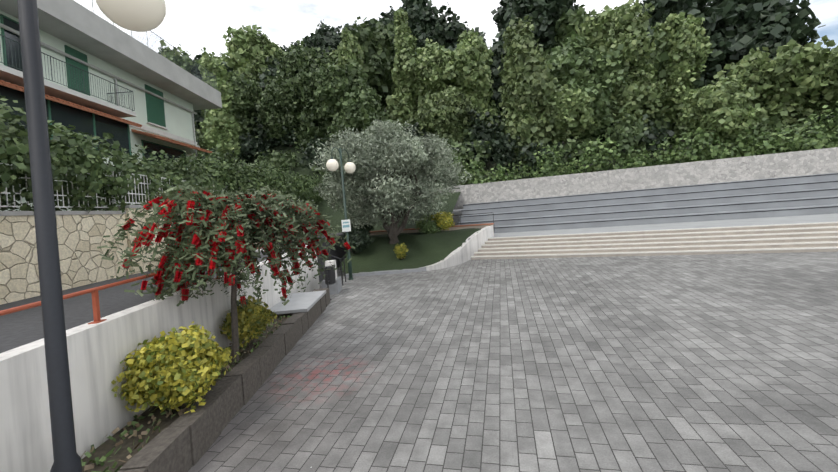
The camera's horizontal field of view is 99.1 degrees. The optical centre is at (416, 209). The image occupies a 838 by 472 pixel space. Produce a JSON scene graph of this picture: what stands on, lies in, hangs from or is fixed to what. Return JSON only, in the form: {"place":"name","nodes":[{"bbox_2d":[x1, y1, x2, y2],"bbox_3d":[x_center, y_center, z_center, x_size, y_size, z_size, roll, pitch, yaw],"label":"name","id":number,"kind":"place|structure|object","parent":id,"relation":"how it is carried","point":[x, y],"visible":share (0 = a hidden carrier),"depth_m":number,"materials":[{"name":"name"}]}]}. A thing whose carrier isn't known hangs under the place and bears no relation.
{"place":"outdoors","nodes":[
{"label":"outdoors","id":0,"kind":"place"},
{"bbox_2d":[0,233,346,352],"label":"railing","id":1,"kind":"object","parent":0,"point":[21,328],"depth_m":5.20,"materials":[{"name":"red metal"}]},
{"bbox_2d":[325,260,336,278],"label":"white pillar","id":2,"kind":"structure","parent":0,"point":[328,263],"depth_m":11.64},
{"bbox_2d":[74,0,837,59],"label":"sky","id":3,"kind":"structure","parent":0,"point":[194,25],"materials":[{"name":"white"}]},
{"bbox_2d":[239,106,763,233],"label":"hillside terrain","id":4,"kind":"structure","parent":0,"point":[324,208],"depth_m":25.98,"materials":[{"name":"green plant"}]},
{"bbox_2d":[0,0,221,210],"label":"apartment building","id":5,"kind":"structure","parent":4,"relation":"on","point":[101,76],"depth_m":16.30,"materials":[{"name":"paint"}]},
{"bbox_2d":[0,208,260,304],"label":"stone wall","id":6,"kind":"structure","parent":4,"relation":"on","point":[81,239],"depth_m":7.24,"materials":[{"name":"beige stone"}]},
{"bbox_2d":[0,163,314,207],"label":"fence","id":7,"kind":"object","parent":6,"relation":"on","point":[62,195],"visible":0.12,"depth_m":8.20,"materials":[{"name":"grey metal"}]},
{"bbox_2d":[0,205,317,215],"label":"wall coping","id":8,"kind":"object","parent":6,"relation":"on","point":[13,213],"visible":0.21,"depth_m":7.34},
{"bbox_2d":[0,95,327,212],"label":"hedge","id":9,"kind":"object","parent":6,"relation":"on","point":[73,161],"visible":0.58,"depth_m":8.36,"materials":[{"name":"green plant"}]},
{"bbox_2d":[158,40,181,61],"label":"ash tree","id":10,"kind":"object","parent":4,"relation":"on","point":[173,52],"visible":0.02,"depth_m":58.09,"materials":[{"name":"green plant"}]},
{"bbox_2d":[166,49,198,72],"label":"broadleaf tree","id":11,"kind":"object","parent":4,"relation":"on","point":[181,59],"visible":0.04,"depth_m":51.29,"materials":[{"name":"green plant"}]},
{"bbox_2d":[187,63,201,79],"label":"holm oak tree","id":12,"kind":"object","parent":4,"relation":"on","point":[194,71],"depth_m":51.70,"materials":[{"name":"green plant"}]},
{"bbox_2d":[192,54,201,64],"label":"holm oak tree","id":13,"kind":"object","parent":4,"relation":"on","point":[199,56],"depth_m":72.33,"materials":[{"name":"green plant"}]},
{"bbox_2d":[193,110,205,143],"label":"holm oak tree","id":14,"kind":"object","parent":4,"relation":"on","point":[198,118],"visible":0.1,"depth_m":46.77,"materials":[{"name":"green plant"}]},
{"bbox_2d":[194,121,212,158],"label":"ash tree","id":15,"kind":"object","parent":4,"relation":"on","point":[199,136],"visible":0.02,"depth_m":39.38,"materials":[{"name":"green plant"}]},
{"bbox_2d":[197,52,227,64],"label":"ash tree","id":16,"kind":"object","parent":4,"relation":"on","point":[219,57],"depth_m":66.30,"materials":[{"name":"green plant"}]},
{"bbox_2d":[198,47,242,164],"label":"poplar tree","id":17,"kind":"object","parent":4,"relation":"on","point":[221,129],"visible":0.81,"depth_m":37.16,"materials":[{"name":"green plant"}]},
{"bbox_2d":[221,61,232,78],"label":"holm oak tree","id":18,"kind":"object","parent":4,"relation":"on","point":[229,69],"visible":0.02,"depth_m":60.00,"materials":[{"name":"green plant"}]},
{"bbox_2d":[201,66,261,143],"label":"broadleaf tree","id":19,"kind":"object","parent":4,"relation":"on","point":[243,107],"visible":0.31,"depth_m":42.58,"materials":[{"name":"green plant"}]},
{"bbox_2d":[221,24,282,124],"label":"ash tree","id":20,"kind":"object","parent":4,"relation":"on","point":[240,42],"visible":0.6,"depth_m":50.15,"materials":[{"name":"green plant"}]},
{"bbox_2d":[240,55,275,122],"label":"holm oak tree","id":21,"kind":"object","parent":4,"relation":"on","point":[268,66],"depth_m":49.80,"materials":[{"name":"green plant"}]},
{"bbox_2d":[240,33,282,101],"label":"ash tree","id":22,"kind":"object","parent":4,"relation":"on","point":[253,62],"visible":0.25,"depth_m":49.50,"materials":[{"name":"green plant"}]},
{"bbox_2d":[257,58,283,90],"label":"holm oak tree","id":23,"kind":"object","parent":4,"relation":"on","point":[272,72],"depth_m":42.45,"materials":[{"name":"green plant"}]},
{"bbox_2d":[255,73,299,147],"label":"broadleaf tree","id":24,"kind":"object","parent":4,"relation":"on","point":[273,118],"visible":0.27,"depth_m":39.80,"materials":[{"name":"green plant"}]},
{"bbox_2d":[280,41,297,50],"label":"holm oak tree","id":25,"kind":"object","parent":4,"relation":"on","point":[295,44],"depth_m":102.54,"materials":[{"name":"green plant"}]},
{"bbox_2d":[269,40,337,147],"bbox_3d":[-10.696,-11.821,38.343,7.723,12.392,6.670,-5,0,13],"label":"broadleaf tree","id":26,"kind":"object","parent":4,"relation":"on","point":[299,71],"visible":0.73,"depth_m":36.58,"materials":[{"name":"green plant"}]},
{"bbox_2d":[299,19,341,52],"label":"holm oak tree","id":27,"kind":"object","parent":4,"relation":"on","point":[309,42],"visible":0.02,"depth_m":67.89,"materials":[{"name":"green plant"}]},
{"bbox_2d":[313,28,342,59],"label":"holm oak tree","id":28,"kind":"object","parent":4,"relation":"on","point":[325,39],"visible":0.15,"depth_m":59.74,"materials":[{"name":"green plant"}]},
{"bbox_2d":[330,27,340,39],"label":"holm oak tree","id":29,"kind":"object","parent":4,"relation":"on","point":[335,34],"depth_m":64.78,"materials":[{"name":"green plant"}]},
{"bbox_2d":[329,27,365,116],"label":"poplar tree","id":30,"kind":"object","parent":4,"relation":"on","point":[349,50],"visible":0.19,"depth_m":36.82,"materials":[{"name":"green plant"}]},
{"bbox_2d":[342,23,358,30],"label":"holm oak tree","id":31,"kind":"object","parent":4,"relation":"on","point":[351,27],"depth_m":95.06,"materials":[{"name":"green plant"}]},
{"bbox_2d":[313,58,392,146],"bbox_3d":[-5.804,-8.628,33.117,6.728,10.095,5.242,-5,0,13],"label":"broadleaf tree","id":32,"kind":"object","parent":4,"relation":"on","point":[349,97],"visible":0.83,"depth_m":31.87,"materials":[{"name":"green plant"}]},
{"bbox_2d":[344,12,394,32],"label":"pine tree","id":33,"kind":"object","parent":4,"relation":"on","point":[385,21],"depth_m":50.62,"materials":[{"name":"green plant"}]},
{"bbox_2d":[350,16,396,110],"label":"broadleaf tree","id":34,"kind":"object","parent":4,"relation":"on","point":[377,44],"visible":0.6,"depth_m":41.94,"materials":[{"name":"green plant"}]},
{"bbox_2d":[383,6,401,19],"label":"pine tree","id":35,"kind":"object","parent":4,"relation":"on","point":[389,15],"visible":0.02,"depth_m":72.49,"materials":[{"name":"green plant"}]},
{"bbox_2d":[385,8,420,133],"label":"poplar tree","id":36,"kind":"object","parent":4,"relation":"on","point":[401,101],"visible":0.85,"depth_m":34.96,"materials":[{"name":"green plant"}]},
{"bbox_2d":[401,0,439,55],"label":"holm oak tree","id":37,"kind":"object","parent":4,"relation":"on","point":[414,11],"visible":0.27,"depth_m":49.01,"materials":[{"name":"green plant"}]},
{"bbox_2d":[408,38,467,107],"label":"ash tree","id":38,"kind":"object","parent":4,"relation":"on","point":[435,69],"visible":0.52,"depth_m":32.38,"materials":[{"name":"green plant"}]},
{"bbox_2d":[418,2,466,48],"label":"holm oak tree","id":39,"kind":"object","parent":4,"relation":"on","point":[445,31],"visible":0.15,"depth_m":48.94,"materials":[{"name":"green plant"}]},
{"bbox_2d":[414,85,479,146],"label":"ash tree","id":40,"kind":"object","parent":4,"relation":"on","point":[445,114],"visible":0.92,"depth_m":28.71,"materials":[{"name":"green plant"}]},
{"bbox_2d":[399,212,494,231],"bbox_3d":[1.511,0.870,19.265,5.225,1.016,0.036,-5,0,18],"label":"bed handrail","id":41,"kind":"object","parent":4,"relation":"on","point":[468,214],"visible":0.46,"depth_m":18.83,"materials":[{"name":"black metal"}]},
{"bbox_2d":[464,23,488,47],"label":"pine tree","id":42,"kind":"object","parent":4,"relation":"on","point":[482,33],"visible":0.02,"depth_m":84.13,"materials":[{"name":"green plant"}]},
{"bbox_2d":[452,28,506,137],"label":"poplar tree","id":43,"kind":"object","parent":4,"relation":"on","point":[478,62],"visible":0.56,"depth_m":32.59,"materials":[{"name":"green plant"}]},
{"bbox_2d":[490,56,498,88],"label":"holm oak tree","id":44,"kind":"object","parent":4,"relation":"on","point":[493,70],"depth_m":37.09,"materials":[{"name":"green plant"}]},
{"bbox_2d":[486,40,511,112],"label":"holm oak tree","id":45,"kind":"object","parent":4,"relation":"on","point":[496,57],"visible":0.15,"depth_m":36.92,"materials":[{"name":"green plant"}]},
{"bbox_2d":[491,0,512,46],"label":"holm oak tree","id":46,"kind":"object","parent":4,"relation":"on","point":[498,19],"visible":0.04,"depth_m":44.34,"materials":[{"name":"green plant"}]},
{"bbox_2d":[200,99,837,180],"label":"hill undergrowth shrubs","id":47,"kind":"object","parent":4,"relation":"on","point":[482,146],"visible":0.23,"depth_m":26.92,"materials":[{"name":"green plant"}]},
{"bbox_2d":[497,15,558,166],"bbox_3d":[8.262,-8.417,26.774,4.227,11.676,4.932,-5,0,13],"label":"poplar tree","id":48,"kind":"object","parent":4,"relation":"on","point":[524,75],"visible":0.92,"depth_m":25.71,"materials":[{"name":"green plant"}]},
{"bbox_2d":[492,0,578,53],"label":"holm oak tree","id":49,"kind":"object","parent":4,"relation":"on","point":[545,14],"visible":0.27,"depth_m":36.09,"materials":[{"name":"green plant"}]},
{"bbox_2d":[536,4,594,62],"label":"broadleaf tree","id":50,"kind":"object","parent":4,"relation":"on","point":[572,18],"visible":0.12,"depth_m":35.36,"materials":[{"name":"green plant"}]},
{"bbox_2d":[539,84,600,157],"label":"ash tree","id":51,"kind":"object","parent":4,"relation":"on","point":[570,112],"visible":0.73,"depth_m":25.49,"materials":[{"name":"green plant"}]},
{"bbox_2d":[546,30,631,139],"bbox_3d":[13.231,-9.335,29.814,7.661,10.544,8.216,-5,0,-21],"label":"broadleaf tree","id":52,"kind":"object","parent":4,"relation":"on","point":[576,65],"visible":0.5,"depth_m":27.81,"materials":[{"name":"green plant"}]},
{"bbox_2d":[366,147,837,209],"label":"rubble retaining wall","id":53,"kind":"structure","parent":4,"relation":"on","point":[798,163],"depth_m":20.58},
{"bbox_2d":[372,101,837,185],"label":"shrub row","id":54,"kind":"object","parent":4,"relation":"on","point":[824,134],"visible":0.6,"depth_m":21.33,"materials":[{"name":"green plant"}]},
{"bbox_2d":[571,0,667,150],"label":"ash tree","id":55,"kind":"object","parent":4,"relation":"on","point":[609,28],"visible":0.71,"depth_m":27.85,"materials":[{"name":"green plant"}]},
{"bbox_2d":[458,173,837,232],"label":"seating tiers","id":56,"kind":"object","parent":4,"relation":"on","point":[511,223],"visible":0.73,"depth_m":18.52,"materials":[{"name":"paint"}]},
{"bbox_2d":[458,173,837,228],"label":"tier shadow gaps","id":57,"kind":"object","parent":56,"relation":"on","point":[661,202],"visible":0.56,"depth_m":18.59,"materials":[{"name":"grey concrete"}]},
{"bbox_2d":[644,31,676,120],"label":"broadleaf tree","id":58,"kind":"object","parent":4,"relation":"on","point":[661,55],"visible":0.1,"depth_m":29.55,"materials":[{"name":"green plant"}]},
{"bbox_2d":[650,12,712,141],"bbox_3d":[21.884,-10.551,29.699,4.355,11.065,3.963,-5,0,13],"label":"poplar tree","id":59,"kind":"object","parent":4,"relation":"on","point":[683,38],"visible":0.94,"depth_m":28.82,"materials":[{"name":"green plant"}]},
{"bbox_2d":[639,0,723,94],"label":"holm oak tree","id":60,"kind":"object","parent":4,"relation":"on","point":[663,9],"visible":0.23,"depth_m":31.69,"materials":[{"name":"green plant"}]},
{"bbox_2d":[669,24,765,144],"bbox_3d":[27.178,-11.764,33.182,9.407,13.121,8.969,-5,0,-37],"label":"holm oak tree","id":61,"kind":"object","parent":4,"relation":"on","point":[742,41],"visible":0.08,"depth_m":29.35,"materials":[{"name":"green plant"}]},
{"bbox_2d":[680,77,766,152],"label":"ash tree","id":62,"kind":"object","parent":4,"relation":"on","point":[723,108],"visible":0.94,"depth_m":21.49,"materials":[{"name":"green plant"}]},
{"bbox_2d":[687,0,825,86],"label":"holm oak tree","id":63,"kind":"object","parent":4,"relation":"on","point":[776,23],"visible":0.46,"depth_m":28.63,"materials":[{"name":"green plant"}]},
{"bbox_2d":[711,35,837,147],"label":"ash tree","id":64,"kind":"object","parent":4,"relation":"on","point":[791,85],"visible":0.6,"depth_m":24.01,"materials":[{"name":"green plant"}]},
{"bbox_2d":[814,100,837,122],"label":"broadleaf tree","id":65,"kind":"object","parent":4,"relation":"on","point":[829,118],"visible":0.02,"depth_m":33.66,"materials":[{"name":"green plant"}]},
{"bbox_2d":[188,209,837,471],"bbox_3d":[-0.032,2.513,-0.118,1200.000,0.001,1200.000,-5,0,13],"label":"paved plaza","id":66,"kind":"structure","parent":0,"point":[699,363],"depth_m":5.11,"materials":[{"name":"grey stone"}]},
{"bbox_2d":[0,245,319,471],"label":"white retaining wall","id":67,"kind":"structure","parent":66,"relation":"on","point":[98,353],"depth_m":3.72,"materials":[{"name":"white paint"}]},
{"bbox_2d":[0,239,289,323],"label":"railing","id":68,"kind":"object","parent":67,"relation":"on","point":[95,304],"visible":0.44,"depth_m":3.91,"materials":[{"name":"metal"}]},
{"bbox_2d":[82,313,294,471],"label":"planter soil","id":69,"kind":"structure","parent":66,"relation":"on","point":[108,445],"depth_m":3.88,"materials":[{"name":"brown soil"}]},
{"bbox_2d":[111,321,239,413],"bbox_3d":[-2.968,1.949,4.311,1.572,1.051,1.058,-5,0,13],"label":"euonymus bush","id":70,"kind":"object","parent":69,"relation":"on","point":[176,369],"visible":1,"depth_m":4.02,"materials":[{"name":"yellow plant"}]},
{"bbox_2d":[81,315,290,471],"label":"weeds and litter","id":71,"kind":"object","parent":69,"relation":"on","point":[125,432],"visible":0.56,"depth_m":3.82,"materials":[{"name":"green plant"}]},
{"bbox_2d":[97,181,354,364],"bbox_3d":[-2.895,1.009,5.879,3.747,2.885,3.338,-5,0,13],"label":"bottlebrush tree","id":72,"kind":"object","parent":69,"relation":"on","point":[200,239],"visible":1,"depth_m":5.05,"materials":[{"name":"green plant"}]},
{"bbox_2d":[219,295,276,347],"bbox_3d":[-2.927,1.992,6.245,0.926,0.973,0.913,-5,0,13],"label":"euonymus bush","id":73,"kind":"object","parent":69,"relation":"on","point":[254,319],"visible":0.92,"depth_m":6.04,"materials":[{"name":"yellow plant"}]},
{"bbox_2d":[117,288,329,471],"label":"planter tuff wall","id":74,"kind":"structure","parent":66,"relation":"on","point":[183,442],"depth_m":4.39,"materials":[{"name":"grey stone"}]},
{"bbox_2d":[17,0,165,471],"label":"street lamp","id":75,"kind":"object","parent":74,"relation":"in","point":[140,15],"visible":1,"depth_m":2.52,"materials":[{"name":"metal"}]},
{"bbox_2d":[270,290,325,313],"bbox_3d":[-2.941,2.299,8.903,0.950,0.066,1.830,-5,0,-1],"label":"bench","id":76,"kind":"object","parent":74,"relation":"on","point":[302,302],"depth_m":8.63,"materials":[{"name":"white stone"}]},
{"bbox_2d":[323,266,335,299],"bbox_3d":[-2.644,2.221,10.980,0.363,1.020,0.563,-5,0,-21],"label":"trash can","id":77,"kind":"object","parent":66,"relation":"on","point":[329,277],"visible":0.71,"depth_m":10.93,"materials":[{"name":"black metal"}]},
{"bbox_2d":[322,276,341,294],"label":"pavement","id":78,"kind":"structure","parent":66,"relation":"on","point":[335,288],"depth_m":11.49,"materials":[{"name":"grey concrete"}]},
{"bbox_2d":[321,252,345,285],"bbox_3d":[-3.333,1.927,12.744,1.809,1.720,0.551,-5,0,-34],"label":"black stair handrail","id":79,"kind":"object","parent":66,"relation":"on","point":[341,267],"visible":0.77,"depth_m":12.83,"materials":[{"name":"black metal"}]},
{"bbox_2d":[326,147,355,279],"bbox_3d":[-2.758,0.225,13.867,0.455,5.217,1.656,-5,0,22],"label":"street lamp","id":80,"kind":"object","parent":66,"relation":"on","point":[332,164],"visible":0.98,"depth_m":13.82,"materials":[{"name":"green"}]},
{"bbox_2d":[346,266,426,276],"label":"curb","id":81,"kind":"structure","parent":66,"relation":"on","point":[420,269],"depth_m":14.36,"materials":[{"name":"grey concrete"}]},
{"bbox_2d":[339,228,481,273],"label":"lawn","id":82,"kind":"structure","parent":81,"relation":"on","point":[424,249],"depth_m":16.00,"materials":[{"name":"green plant"}]},
{"bbox_2d":[337,228,374,253],"bbox_3d":[-2.752,1.531,16.480,1.791,1.329,1.503,-5,0,13],"label":"dark shrub","id":83,"kind":"object","parent":82,"relation":"on","point":[359,240],"visible":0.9,"depth_m":16.11,"materials":[{"name":"green plant"}]},
{"bbox_2d":[342,218,373,234],"bbox_3d":[-3.027,1.100,18.449,1.794,1.432,1.769,-5,0,13],"label":"dark shrub","id":84,"kind":"object","parent":82,"relation":"on","point":[371,228],"visible":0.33,"depth_m":18.02,"materials":[{"name":"green plant"}]},
{"bbox_2d":[309,119,471,243],"bbox_3d":[-1.472,-1.254,17.482,8.013,6.023,7.086,-5,0,13],"label":"olive tree","id":85,"kind":"object","parent":82,"relation":"on","point":[412,175],"visible":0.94,"depth_m":16.06,"materials":[{"name":"green plant"}]},
{"bbox_2d":[393,243,407,258],"bbox_3d":[-0.639,1.830,15.427,0.652,0.773,0.727,-5,0,-19],"label":"shrub","id":86,"kind":"object","parent":82,"relation":"on","point":[400,251],"visible":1,"depth_m":15.27,"materials":[{"name":"yellow plant"}]},
{"bbox_2d":[415,214,440,229],"bbox_3d":[0.674,0.787,18.170,1.468,1.134,1.171,-5,0,26],"label":"yellow green shrub","id":87,"kind":"object","parent":82,"relation":"on","point":[420,222],"visible":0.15,"depth_m":17.97,"materials":[{"name":"green plant"}]},
{"bbox_2d":[418,220,440,233],"bbox_3d":[0.610,0.970,17.293,1.093,0.981,0.922,-5,0,-36],"label":"dark shrub","id":88,"kind":"object","parent":82,"relation":"on","point":[429,227],"visible":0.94,"depth_m":17.11,"materials":[{"name":"green plant"}]},
{"bbox_2d":[431,211,454,230],"bbox_3d":[1.291,0.682,17.731,1.066,1.238,1.031,-5,0,-41],"label":"yellow green shrub","id":89,"kind":"object","parent":82,"relation":"on","point":[444,221],"visible":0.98,"depth_m":17.45,"materials":[{"name":"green plant"}]},
{"bbox_2d":[368,225,493,234],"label":"low wall","id":90,"kind":"structure","parent":66,"relation":"on","point":[416,231],"depth_m":18.70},
{"bbox_2d":[370,223,493,232],"bbox_3d":[0.330,1.028,19.212,7.500,0.060,0.360,-5,0,18],"label":"wall coping","id":91,"kind":"object","parent":90,"relation":"on","point":[451,226],"visible":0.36,"depth_m":18.45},
{"bbox_2d":[425,225,493,270],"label":"low wall","id":92,"kind":"structure","parent":66,"relation":"on","point":[468,249],"depth_m":16.03,"materials":[{"name":"white concrete"}]},
{"bbox_2d":[471,223,837,259],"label":"amphitheatre steps","id":93,"kind":"structure","parent":66,"relation":"on","point":[690,239],"depth_m":13.93,"materials":[{"name":"stone"}]},
{"bbox_2d":[471,222,837,257],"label":"step nosings","id":94,"kind":"object","parent":93,"relation":"on","point":[668,242],"visible":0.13,"depth_m":13.93,"materials":[{"name":"beige stone"}]},
{"bbox_2d":[490,213,837,237],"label":"landing slab","id":95,"kind":"structure","parent":93,"relation":"on","point":[818,218],"depth_m":15.68,"materials":[{"name":"concrete"}]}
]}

